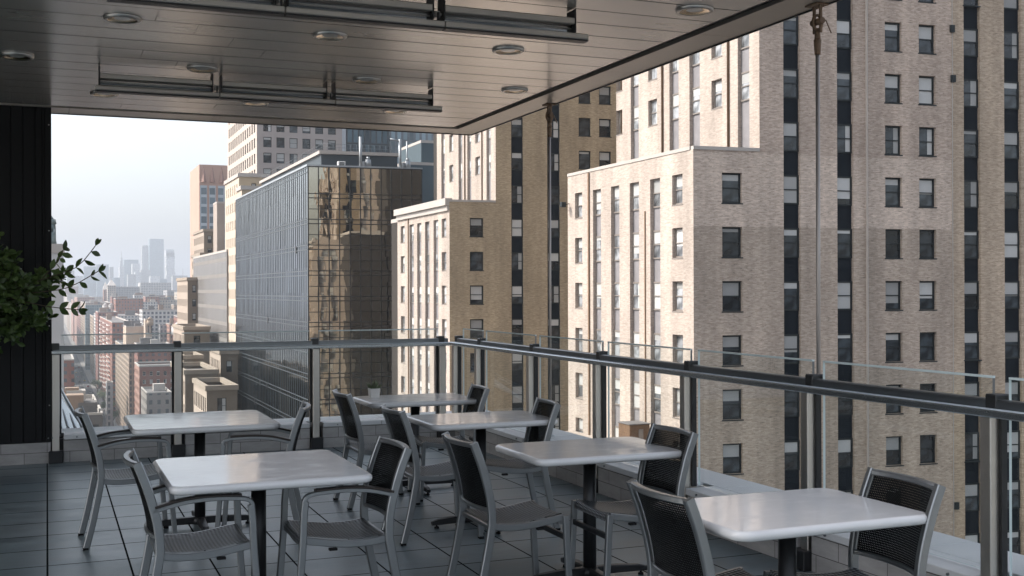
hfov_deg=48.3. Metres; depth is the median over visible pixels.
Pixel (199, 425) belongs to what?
cafe table
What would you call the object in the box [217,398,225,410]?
window
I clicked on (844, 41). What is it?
window
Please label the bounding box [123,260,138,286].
skyscraper
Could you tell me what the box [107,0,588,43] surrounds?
heater row
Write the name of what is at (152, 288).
white block
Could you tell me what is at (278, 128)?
window
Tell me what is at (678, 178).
window
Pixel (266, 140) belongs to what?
window
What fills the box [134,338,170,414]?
brick house
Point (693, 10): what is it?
downlight
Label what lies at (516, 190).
window
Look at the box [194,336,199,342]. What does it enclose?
window
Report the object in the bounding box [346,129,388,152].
glass tower
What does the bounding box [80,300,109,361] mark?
street block
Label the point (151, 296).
city block
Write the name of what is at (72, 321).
street block
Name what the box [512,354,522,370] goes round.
window
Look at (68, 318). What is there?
street block
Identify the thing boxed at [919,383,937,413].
window
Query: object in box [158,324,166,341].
city block
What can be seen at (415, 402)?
cafe table
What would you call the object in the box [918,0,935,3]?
window
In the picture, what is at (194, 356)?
stone building
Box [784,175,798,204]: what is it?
window
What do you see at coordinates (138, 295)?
city block
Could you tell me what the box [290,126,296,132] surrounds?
window
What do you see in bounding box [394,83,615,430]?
brick tower
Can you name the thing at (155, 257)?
skyscraper
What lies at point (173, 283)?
skyscraper
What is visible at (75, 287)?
pointed tower
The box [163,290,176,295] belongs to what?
grey block
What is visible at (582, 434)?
podium block
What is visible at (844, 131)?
window
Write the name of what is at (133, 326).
tan gabled block
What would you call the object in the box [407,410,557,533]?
cafe table
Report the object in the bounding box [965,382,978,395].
window
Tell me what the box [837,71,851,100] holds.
window
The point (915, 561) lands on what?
side chair
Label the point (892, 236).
window
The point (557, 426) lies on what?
window
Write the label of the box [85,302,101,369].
teal block
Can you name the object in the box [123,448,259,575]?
armchair
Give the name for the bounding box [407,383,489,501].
side chair
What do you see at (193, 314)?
window
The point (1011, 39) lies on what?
window
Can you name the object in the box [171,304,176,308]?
city block
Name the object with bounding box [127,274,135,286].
skyscraper
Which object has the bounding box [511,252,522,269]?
window
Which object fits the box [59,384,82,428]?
sloped canopy
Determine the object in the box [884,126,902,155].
window
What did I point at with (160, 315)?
white block
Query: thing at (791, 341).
window
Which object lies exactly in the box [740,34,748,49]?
window
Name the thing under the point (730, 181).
window
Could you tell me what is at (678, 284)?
window
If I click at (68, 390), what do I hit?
terracotta hall
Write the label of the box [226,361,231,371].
window
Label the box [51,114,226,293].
sky
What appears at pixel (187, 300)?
stone building
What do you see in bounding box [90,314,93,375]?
street block
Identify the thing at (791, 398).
window
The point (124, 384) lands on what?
brick house
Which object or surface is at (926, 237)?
window
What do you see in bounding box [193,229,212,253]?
stone building
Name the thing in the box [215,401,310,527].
armchair
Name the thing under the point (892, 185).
window
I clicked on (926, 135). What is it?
window
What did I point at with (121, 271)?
skyscraper
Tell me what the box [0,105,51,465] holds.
panel wall
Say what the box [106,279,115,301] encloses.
pointed tower
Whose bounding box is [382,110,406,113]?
downlight
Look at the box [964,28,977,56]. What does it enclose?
window
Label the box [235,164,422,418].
glass block
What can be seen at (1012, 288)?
window
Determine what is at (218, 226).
stone turret
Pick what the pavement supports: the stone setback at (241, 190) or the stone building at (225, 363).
the stone setback at (241, 190)
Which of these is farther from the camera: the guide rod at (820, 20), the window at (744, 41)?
the window at (744, 41)
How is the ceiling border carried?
attached to the ceiling
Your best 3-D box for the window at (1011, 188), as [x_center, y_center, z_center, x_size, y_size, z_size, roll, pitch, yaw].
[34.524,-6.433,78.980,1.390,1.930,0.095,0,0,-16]
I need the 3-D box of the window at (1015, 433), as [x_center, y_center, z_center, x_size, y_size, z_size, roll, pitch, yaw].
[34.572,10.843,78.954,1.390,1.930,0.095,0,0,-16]
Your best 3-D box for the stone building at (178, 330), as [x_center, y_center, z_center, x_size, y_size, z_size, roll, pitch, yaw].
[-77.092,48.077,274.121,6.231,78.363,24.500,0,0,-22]
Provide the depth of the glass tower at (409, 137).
321.56 m
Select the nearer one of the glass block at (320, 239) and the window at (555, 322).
the window at (555, 322)
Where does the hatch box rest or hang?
on the glass block at (320, 239)
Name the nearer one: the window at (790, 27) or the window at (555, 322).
the window at (790, 27)
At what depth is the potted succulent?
9.39 m
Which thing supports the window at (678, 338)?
in the brick tower at (692, 216)
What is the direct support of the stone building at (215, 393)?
on the road
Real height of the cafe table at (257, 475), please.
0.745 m
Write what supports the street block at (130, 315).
on the ground
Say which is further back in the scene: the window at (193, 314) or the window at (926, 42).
the window at (193, 314)
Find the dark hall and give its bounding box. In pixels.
[65,393,102,426]
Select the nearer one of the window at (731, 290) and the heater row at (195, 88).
the heater row at (195, 88)
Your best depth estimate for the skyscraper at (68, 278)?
3704.99 m
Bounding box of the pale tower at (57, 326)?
[51,216,64,390]
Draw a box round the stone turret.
[213,201,224,251]
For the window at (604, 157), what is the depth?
120.60 m
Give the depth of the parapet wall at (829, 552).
7.01 m
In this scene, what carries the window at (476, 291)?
in the brick tower at (472, 244)
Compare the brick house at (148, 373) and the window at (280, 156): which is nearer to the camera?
the window at (280, 156)
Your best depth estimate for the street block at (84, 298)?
1811.30 m
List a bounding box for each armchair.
[74,406,177,550]
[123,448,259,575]
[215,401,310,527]
[276,436,411,575]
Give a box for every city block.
[95,297,102,300]
[133,293,148,297]
[143,294,159,304]
[143,299,157,308]
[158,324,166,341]
[160,299,176,308]
[166,318,173,360]
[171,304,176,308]
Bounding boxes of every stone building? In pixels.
[141,383,171,413]
[170,362,218,412]
[172,323,210,364]
[176,277,197,323]
[183,351,203,361]
[191,253,207,276]
[192,377,238,411]
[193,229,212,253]
[210,350,238,409]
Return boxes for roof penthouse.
[259,143,398,186]
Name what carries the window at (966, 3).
in the brick tower at (692, 216)
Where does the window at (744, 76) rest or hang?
in the brick tower at (692, 216)
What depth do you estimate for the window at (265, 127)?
263.28 m
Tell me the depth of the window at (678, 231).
74.12 m
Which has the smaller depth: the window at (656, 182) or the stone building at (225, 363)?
the window at (656, 182)
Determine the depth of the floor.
7.57 m
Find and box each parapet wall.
[48,410,488,461]
[455,427,1023,575]
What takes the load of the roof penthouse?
on the glass block at (320, 239)
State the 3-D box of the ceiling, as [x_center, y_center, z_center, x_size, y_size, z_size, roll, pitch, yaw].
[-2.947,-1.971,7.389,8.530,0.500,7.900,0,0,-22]
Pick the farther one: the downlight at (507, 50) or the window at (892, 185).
the window at (892, 185)
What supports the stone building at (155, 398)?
on the ground
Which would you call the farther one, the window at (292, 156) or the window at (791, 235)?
the window at (292, 156)
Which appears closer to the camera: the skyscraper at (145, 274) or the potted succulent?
the potted succulent
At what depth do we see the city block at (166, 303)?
1317.53 m
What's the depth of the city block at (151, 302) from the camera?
1270.91 m
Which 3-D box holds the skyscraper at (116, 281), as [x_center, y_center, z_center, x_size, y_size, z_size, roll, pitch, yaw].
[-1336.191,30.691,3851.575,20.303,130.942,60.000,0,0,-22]
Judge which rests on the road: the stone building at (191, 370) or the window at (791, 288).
the stone building at (191, 370)
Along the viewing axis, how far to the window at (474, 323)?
116.63 m
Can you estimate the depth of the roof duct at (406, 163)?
174.79 m
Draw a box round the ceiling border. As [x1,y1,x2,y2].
[0,0,840,135]
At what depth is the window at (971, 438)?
78.05 m
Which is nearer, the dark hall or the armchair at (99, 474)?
the armchair at (99, 474)
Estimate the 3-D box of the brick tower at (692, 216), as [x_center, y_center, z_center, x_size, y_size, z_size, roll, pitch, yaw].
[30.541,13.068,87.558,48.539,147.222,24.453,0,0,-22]
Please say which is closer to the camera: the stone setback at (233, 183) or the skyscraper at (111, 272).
the stone setback at (233, 183)
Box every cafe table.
[123,410,279,530]
[153,450,371,575]
[353,393,475,494]
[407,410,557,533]
[495,437,681,575]
[653,488,926,575]
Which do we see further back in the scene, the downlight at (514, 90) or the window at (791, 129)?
the window at (791, 129)
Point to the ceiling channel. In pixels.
(708, 25)
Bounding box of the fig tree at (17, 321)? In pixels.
[0,232,106,353]
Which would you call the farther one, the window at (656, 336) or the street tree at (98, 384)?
the street tree at (98, 384)
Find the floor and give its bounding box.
[0,442,813,575]
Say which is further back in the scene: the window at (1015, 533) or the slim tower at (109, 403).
the slim tower at (109, 403)
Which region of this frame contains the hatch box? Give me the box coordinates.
[337,161,344,164]
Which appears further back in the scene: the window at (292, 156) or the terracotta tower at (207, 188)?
the terracotta tower at (207, 188)
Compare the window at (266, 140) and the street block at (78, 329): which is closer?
the window at (266, 140)
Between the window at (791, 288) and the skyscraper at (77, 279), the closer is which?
the window at (791, 288)
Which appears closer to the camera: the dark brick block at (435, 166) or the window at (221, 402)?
the dark brick block at (435, 166)
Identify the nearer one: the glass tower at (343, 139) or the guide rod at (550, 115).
the guide rod at (550, 115)
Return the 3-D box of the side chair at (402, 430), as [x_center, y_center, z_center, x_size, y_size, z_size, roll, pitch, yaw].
[-0.550,1.214,7.570,0.600,0.867,0.476,0,0,-22]
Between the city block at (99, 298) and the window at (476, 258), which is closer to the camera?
the window at (476, 258)
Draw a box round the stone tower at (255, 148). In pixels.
[227,123,341,177]
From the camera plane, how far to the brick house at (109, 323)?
850.10 m
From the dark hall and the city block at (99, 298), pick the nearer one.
the dark hall
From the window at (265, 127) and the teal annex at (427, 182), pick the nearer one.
the teal annex at (427, 182)
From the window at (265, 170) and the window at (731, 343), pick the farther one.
the window at (265, 170)
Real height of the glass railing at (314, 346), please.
1.293 m
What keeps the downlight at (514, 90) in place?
attached to the ceiling
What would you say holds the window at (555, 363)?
in the brick tower at (472, 244)
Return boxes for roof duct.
[359,137,370,165]
[390,138,410,166]
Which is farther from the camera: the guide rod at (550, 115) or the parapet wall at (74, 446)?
the parapet wall at (74, 446)
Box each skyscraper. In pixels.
[67,270,73,282]
[74,276,82,293]
[83,266,95,296]
[96,264,108,296]
[109,267,113,281]
[113,278,119,286]
[119,250,123,286]
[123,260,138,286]
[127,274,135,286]
[131,264,139,273]
[134,272,140,286]
[139,270,149,282]
[141,245,147,269]
[148,239,163,278]
[149,276,159,282]
[165,249,174,282]
[171,276,187,289]
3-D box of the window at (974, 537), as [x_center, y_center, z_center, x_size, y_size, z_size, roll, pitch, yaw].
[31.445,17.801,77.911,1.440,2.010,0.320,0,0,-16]
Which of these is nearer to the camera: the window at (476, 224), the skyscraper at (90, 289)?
the window at (476, 224)
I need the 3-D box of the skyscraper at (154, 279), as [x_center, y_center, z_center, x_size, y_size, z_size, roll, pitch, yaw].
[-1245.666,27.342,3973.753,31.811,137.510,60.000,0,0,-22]
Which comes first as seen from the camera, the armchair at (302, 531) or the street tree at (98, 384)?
the armchair at (302, 531)
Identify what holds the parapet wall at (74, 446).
on the hotel building
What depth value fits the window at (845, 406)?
75.30 m
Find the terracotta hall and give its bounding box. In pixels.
[65,387,95,399]
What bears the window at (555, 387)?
in the brick tower at (472, 244)
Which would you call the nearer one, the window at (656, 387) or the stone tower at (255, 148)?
the window at (656, 387)
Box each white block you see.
[116,287,139,297]
[138,283,170,294]
[139,305,176,338]
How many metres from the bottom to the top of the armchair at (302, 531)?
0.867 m
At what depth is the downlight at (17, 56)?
8.41 m
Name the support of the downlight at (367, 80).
attached to the ceiling
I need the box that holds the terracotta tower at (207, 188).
[190,164,227,276]
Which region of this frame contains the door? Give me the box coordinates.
[639,429,642,438]
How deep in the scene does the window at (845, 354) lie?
75.30 m
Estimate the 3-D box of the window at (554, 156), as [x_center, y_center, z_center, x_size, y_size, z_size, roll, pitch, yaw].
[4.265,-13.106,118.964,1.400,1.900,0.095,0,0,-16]
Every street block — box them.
[64,293,83,326]
[67,300,70,331]
[70,302,70,333]
[71,299,73,340]
[74,295,94,344]
[77,312,80,344]
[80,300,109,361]
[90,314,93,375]
[94,310,138,377]
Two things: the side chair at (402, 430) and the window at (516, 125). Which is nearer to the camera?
the side chair at (402, 430)
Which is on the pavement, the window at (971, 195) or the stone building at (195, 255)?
the stone building at (195, 255)
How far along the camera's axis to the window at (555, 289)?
118.99 m
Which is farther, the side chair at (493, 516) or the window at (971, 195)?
the window at (971, 195)
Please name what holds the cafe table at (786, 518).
on the floor
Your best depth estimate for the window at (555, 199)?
119.02 m
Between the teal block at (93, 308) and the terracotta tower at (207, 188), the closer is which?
the terracotta tower at (207, 188)
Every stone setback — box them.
[224,173,269,341]
[236,185,262,397]
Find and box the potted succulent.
[366,380,382,397]
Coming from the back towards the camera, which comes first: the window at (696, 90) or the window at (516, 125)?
the window at (516, 125)
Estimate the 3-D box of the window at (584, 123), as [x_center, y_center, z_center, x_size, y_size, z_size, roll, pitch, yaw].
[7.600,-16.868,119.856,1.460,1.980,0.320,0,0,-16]
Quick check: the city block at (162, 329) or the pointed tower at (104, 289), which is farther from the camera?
the pointed tower at (104, 289)
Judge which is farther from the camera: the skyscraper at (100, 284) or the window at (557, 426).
the skyscraper at (100, 284)
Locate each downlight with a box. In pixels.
[0,52,33,60]
[90,91,117,96]
[103,13,141,23]
[187,65,217,72]
[243,101,268,105]
[312,31,346,40]
[352,77,380,83]
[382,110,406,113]
[492,46,523,54]
[501,87,527,93]
[675,5,713,15]
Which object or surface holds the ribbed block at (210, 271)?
on the pavement
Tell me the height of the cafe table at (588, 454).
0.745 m
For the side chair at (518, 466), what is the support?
on the floor
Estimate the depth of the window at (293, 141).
265.47 m
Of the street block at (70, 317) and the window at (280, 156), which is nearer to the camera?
the window at (280, 156)
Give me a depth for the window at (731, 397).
73.00 m
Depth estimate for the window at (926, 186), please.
77.11 m
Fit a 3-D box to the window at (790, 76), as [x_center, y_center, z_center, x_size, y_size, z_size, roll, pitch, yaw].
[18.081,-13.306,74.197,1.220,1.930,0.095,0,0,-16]
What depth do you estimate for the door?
75.23 m
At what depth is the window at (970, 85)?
78.09 m
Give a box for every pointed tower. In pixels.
[65,282,77,293]
[102,282,106,300]
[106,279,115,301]
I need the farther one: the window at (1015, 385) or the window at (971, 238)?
the window at (1015, 385)
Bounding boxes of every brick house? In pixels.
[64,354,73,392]
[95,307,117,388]
[99,313,127,411]
[110,293,119,310]
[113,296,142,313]
[115,340,133,425]
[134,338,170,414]
[134,361,171,414]
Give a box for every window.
[192,299,195,306]
[192,313,195,320]
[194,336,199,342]
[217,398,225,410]
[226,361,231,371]
[263,125,270,131]
[263,137,270,146]
[263,153,270,162]
[263,168,270,175]
[276,126,283,131]
[276,138,283,147]
[277,153,283,163]
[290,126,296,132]
[290,138,296,147]
[290,154,296,163]
[469,218,482,236]
[469,252,483,270]
[469,285,483,304]
[470,319,482,338]
[470,353,473,372]
[511,119,522,136]
[511,152,522,170]
[511,185,522,203]
[511,219,522,236]
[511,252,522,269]
[512,285,522,303]
[512,319,522,336]
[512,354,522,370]
[512,385,522,403]
[547,120,558,138]
[547,153,558,171]
[547,186,559,204]
[547,219,559,237]
[547,252,559,270]
[548,285,559,303]
[548,318,559,336]
[548,358,559,369]
[548,384,559,402]
[554,417,559,429]
[578,93,590,103]
[579,118,590,136]
[579,151,589,169]
[599,87,611,104]
[599,119,611,137]
[599,151,609,166]
[653,178,659,207]
[653,230,659,258]
[653,282,659,309]
[653,333,660,359]
[653,384,660,413]
[671,174,682,205]
[672,228,682,258]
[672,281,682,312]
[672,388,679,419]
[675,335,682,362]
[692,86,699,114]
[711,44,721,59]
[711,79,721,109]
[721,173,742,203]
[721,227,742,257]
[722,281,742,312]
[722,335,743,366]
[722,389,743,420]
[723,443,743,474]
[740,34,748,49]
[740,71,748,101]
[783,16,797,45]
[783,68,798,98]
[783,121,798,151]
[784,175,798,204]
[784,228,798,257]
[784,281,798,310]
[784,334,798,363]
[784,390,799,416]
[784,440,799,470]
[837,19,851,48]
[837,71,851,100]
[837,124,851,153]
[837,176,851,205]
[837,229,851,257]
[838,281,851,309]
[838,333,852,362]
[838,397,852,414]
[838,438,852,467]
[884,22,902,52]
[884,74,902,103]
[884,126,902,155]
[885,178,902,207]
[885,229,902,258]
[885,281,902,310]
[885,333,903,362]
[885,384,903,414]
[885,436,903,466]
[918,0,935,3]
[918,25,936,54]
[918,76,936,105]
[918,127,936,156]
[919,179,936,207]
[919,230,936,259]
[919,281,936,310]
[919,332,937,361]
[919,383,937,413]
[919,435,937,464]
[963,0,980,7]
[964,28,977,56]
[964,79,977,107]
[964,129,977,157]
[964,180,978,207]
[964,230,978,258]
[964,281,978,308]
[964,331,981,360]
[964,432,979,462]
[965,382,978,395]
[965,482,979,511]
[965,533,979,542]
[1004,0,1018,9]
[1004,31,1018,59]
[1004,81,1018,109]
[1004,131,1018,158]
[1004,181,1018,208]
[1005,231,1018,258]
[1005,281,1019,308]
[1005,331,1019,358]
[1005,381,1019,400]
[1007,430,1019,458]
[1007,480,1019,508]
[1008,530,1019,553]
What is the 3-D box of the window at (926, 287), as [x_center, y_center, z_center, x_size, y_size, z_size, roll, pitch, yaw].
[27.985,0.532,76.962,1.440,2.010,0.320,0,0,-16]
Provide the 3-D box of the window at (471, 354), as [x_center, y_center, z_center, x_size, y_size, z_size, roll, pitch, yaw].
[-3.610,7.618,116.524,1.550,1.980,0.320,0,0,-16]
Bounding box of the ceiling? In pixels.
[0,0,767,126]
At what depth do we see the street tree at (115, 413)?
717.20 m
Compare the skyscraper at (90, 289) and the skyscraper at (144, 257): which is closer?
the skyscraper at (90, 289)
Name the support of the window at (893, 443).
in the brick tower at (692, 216)
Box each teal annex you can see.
[398,162,433,202]
[401,140,433,162]
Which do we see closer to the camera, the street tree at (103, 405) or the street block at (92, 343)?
the street tree at (103, 405)
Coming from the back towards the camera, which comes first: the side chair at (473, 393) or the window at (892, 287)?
the window at (892, 287)
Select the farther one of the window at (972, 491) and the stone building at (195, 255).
the stone building at (195, 255)
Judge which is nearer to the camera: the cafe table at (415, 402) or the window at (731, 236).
the cafe table at (415, 402)
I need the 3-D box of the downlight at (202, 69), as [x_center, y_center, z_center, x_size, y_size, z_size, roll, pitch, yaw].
[-2.421,-1.710,8.920,0.236,0.018,0.236,0,0,-22]
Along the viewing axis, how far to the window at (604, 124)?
120.62 m
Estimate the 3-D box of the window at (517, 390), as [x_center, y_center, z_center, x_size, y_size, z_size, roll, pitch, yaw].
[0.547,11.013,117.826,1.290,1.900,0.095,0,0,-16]
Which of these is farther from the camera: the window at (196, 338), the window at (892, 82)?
the window at (196, 338)
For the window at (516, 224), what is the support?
in the brick tower at (472, 244)
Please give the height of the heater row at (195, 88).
0.199 m
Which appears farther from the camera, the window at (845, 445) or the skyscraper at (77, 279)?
the skyscraper at (77, 279)
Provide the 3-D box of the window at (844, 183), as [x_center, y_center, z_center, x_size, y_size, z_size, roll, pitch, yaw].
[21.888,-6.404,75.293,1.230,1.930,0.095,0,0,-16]
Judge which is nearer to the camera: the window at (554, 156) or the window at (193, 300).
the window at (554, 156)
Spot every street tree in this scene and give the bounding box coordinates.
[89,378,101,395]
[95,390,105,403]
[100,400,114,408]
[105,410,118,425]
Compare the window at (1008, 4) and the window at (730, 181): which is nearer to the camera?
the window at (730, 181)
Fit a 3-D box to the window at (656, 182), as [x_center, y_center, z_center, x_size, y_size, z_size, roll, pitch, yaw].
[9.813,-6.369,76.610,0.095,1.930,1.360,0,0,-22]
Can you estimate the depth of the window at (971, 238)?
78.09 m
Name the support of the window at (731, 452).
in the brick tower at (692, 216)
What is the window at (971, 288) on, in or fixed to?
in the brick tower at (692, 216)
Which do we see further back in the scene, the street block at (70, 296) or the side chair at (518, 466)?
the street block at (70, 296)
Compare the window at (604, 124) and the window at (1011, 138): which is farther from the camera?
the window at (604, 124)
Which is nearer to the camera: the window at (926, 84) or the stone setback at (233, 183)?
the window at (926, 84)
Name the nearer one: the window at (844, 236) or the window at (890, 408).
the window at (844, 236)
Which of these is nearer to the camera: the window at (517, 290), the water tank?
the window at (517, 290)
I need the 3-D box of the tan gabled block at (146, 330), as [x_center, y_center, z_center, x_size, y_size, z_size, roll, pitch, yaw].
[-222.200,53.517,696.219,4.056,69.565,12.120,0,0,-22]
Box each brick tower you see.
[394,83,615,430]
[560,0,1023,554]
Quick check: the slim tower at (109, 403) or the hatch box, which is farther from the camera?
the slim tower at (109, 403)
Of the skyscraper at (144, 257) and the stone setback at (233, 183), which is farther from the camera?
the skyscraper at (144, 257)
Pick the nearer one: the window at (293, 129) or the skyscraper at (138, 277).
the window at (293, 129)
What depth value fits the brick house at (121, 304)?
1155.00 m
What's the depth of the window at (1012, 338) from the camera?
79.01 m
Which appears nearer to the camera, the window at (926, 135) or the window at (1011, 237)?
the window at (926, 135)
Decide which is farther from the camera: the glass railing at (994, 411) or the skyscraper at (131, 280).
the skyscraper at (131, 280)
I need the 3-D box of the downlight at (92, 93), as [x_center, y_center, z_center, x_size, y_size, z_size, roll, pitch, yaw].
[-3.591,-1.705,10.041,0.236,0.018,0.236,0,0,-22]
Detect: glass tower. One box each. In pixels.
[342,129,345,150]
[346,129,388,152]
[389,131,433,166]
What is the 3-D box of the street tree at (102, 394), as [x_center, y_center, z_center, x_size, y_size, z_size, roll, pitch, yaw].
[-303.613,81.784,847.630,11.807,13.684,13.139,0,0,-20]
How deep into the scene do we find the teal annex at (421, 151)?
205.91 m
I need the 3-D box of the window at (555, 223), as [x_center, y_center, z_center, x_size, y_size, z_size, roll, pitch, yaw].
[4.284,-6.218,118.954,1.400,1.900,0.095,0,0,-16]
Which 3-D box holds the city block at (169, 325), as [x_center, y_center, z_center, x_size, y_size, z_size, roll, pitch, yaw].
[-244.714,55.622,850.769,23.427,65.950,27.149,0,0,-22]
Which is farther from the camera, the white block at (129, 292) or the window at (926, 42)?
the white block at (129, 292)
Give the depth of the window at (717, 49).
78.26 m
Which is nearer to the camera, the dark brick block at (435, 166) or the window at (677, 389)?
the window at (677, 389)
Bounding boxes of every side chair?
[332,389,420,509]
[380,404,483,545]
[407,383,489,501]
[441,431,571,575]
[466,397,560,533]
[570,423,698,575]
[626,478,753,575]
[763,467,945,575]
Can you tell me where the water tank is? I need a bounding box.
[147,317,153,332]
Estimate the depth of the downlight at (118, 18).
7.26 m
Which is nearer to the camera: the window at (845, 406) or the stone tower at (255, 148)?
the window at (845, 406)
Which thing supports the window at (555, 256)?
in the brick tower at (472, 244)
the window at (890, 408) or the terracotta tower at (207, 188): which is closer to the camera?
the window at (890, 408)
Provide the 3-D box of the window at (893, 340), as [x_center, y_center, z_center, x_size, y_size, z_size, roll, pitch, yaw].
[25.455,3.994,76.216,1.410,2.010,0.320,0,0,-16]
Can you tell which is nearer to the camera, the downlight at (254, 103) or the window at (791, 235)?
the downlight at (254, 103)
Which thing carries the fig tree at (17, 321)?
on the floor
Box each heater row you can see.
[95,66,441,112]
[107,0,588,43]
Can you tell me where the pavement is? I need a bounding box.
[64,324,117,425]
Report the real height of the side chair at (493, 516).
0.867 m
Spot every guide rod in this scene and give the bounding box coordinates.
[542,103,556,435]
[805,2,831,373]
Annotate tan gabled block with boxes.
[123,321,143,343]
[144,318,151,337]
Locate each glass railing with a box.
[49,328,449,463]
[450,328,1023,575]
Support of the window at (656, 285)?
in the brick tower at (692, 216)
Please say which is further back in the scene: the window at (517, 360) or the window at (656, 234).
the window at (517, 360)
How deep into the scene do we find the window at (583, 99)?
120.01 m
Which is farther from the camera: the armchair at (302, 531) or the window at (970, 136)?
the window at (970, 136)
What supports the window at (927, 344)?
in the brick tower at (692, 216)
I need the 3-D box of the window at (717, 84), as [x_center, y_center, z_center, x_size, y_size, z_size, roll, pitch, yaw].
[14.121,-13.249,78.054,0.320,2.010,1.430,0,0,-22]
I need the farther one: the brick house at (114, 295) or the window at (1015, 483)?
the brick house at (114, 295)
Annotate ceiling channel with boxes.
[121,0,773,125]
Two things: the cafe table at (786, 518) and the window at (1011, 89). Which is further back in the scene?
the window at (1011, 89)
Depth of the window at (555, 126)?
119.04 m
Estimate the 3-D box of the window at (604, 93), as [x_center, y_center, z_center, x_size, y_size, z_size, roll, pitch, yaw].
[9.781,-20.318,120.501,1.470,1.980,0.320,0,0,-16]
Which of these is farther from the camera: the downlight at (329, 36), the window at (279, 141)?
the window at (279, 141)
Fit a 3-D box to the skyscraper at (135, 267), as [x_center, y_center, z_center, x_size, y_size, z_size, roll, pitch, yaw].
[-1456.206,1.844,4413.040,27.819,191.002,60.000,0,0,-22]
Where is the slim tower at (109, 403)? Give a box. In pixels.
[106,381,112,426]
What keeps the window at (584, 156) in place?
in the brick tower at (472, 244)
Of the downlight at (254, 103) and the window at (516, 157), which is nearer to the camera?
the downlight at (254, 103)
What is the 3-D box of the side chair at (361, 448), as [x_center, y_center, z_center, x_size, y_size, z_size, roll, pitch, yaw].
[-1.060,1.218,8.755,0.600,0.867,0.476,0,0,-22]
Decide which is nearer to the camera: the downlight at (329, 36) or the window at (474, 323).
the downlight at (329, 36)
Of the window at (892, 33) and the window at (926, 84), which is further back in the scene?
the window at (926, 84)
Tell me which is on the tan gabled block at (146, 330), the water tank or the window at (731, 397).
the water tank
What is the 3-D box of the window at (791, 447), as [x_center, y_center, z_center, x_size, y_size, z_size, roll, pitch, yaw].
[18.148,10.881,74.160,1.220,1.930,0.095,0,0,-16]
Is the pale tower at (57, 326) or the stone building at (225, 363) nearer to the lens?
the pale tower at (57, 326)
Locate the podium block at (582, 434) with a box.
[566,431,677,459]
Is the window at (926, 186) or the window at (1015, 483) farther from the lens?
the window at (1015, 483)
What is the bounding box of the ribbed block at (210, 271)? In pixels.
[193,249,228,342]
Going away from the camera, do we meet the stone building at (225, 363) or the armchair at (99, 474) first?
the armchair at (99, 474)
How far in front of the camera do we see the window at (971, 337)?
78.07 m
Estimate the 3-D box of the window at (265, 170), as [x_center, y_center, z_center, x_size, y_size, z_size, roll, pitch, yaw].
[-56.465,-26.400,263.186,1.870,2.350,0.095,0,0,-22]
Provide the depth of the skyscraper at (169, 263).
4505.38 m
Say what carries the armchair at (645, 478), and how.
on the floor
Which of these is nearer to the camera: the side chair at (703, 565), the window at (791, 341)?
the side chair at (703, 565)
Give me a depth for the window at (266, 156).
263.18 m
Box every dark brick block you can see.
[391,219,397,410]
[434,134,436,200]
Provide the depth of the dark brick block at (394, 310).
153.00 m
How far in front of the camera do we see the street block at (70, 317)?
2293.73 m
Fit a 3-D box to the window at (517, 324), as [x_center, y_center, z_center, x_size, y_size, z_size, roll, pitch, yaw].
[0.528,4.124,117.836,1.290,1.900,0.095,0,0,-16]
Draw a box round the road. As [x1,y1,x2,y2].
[64,329,105,425]
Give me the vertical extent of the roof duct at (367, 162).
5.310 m

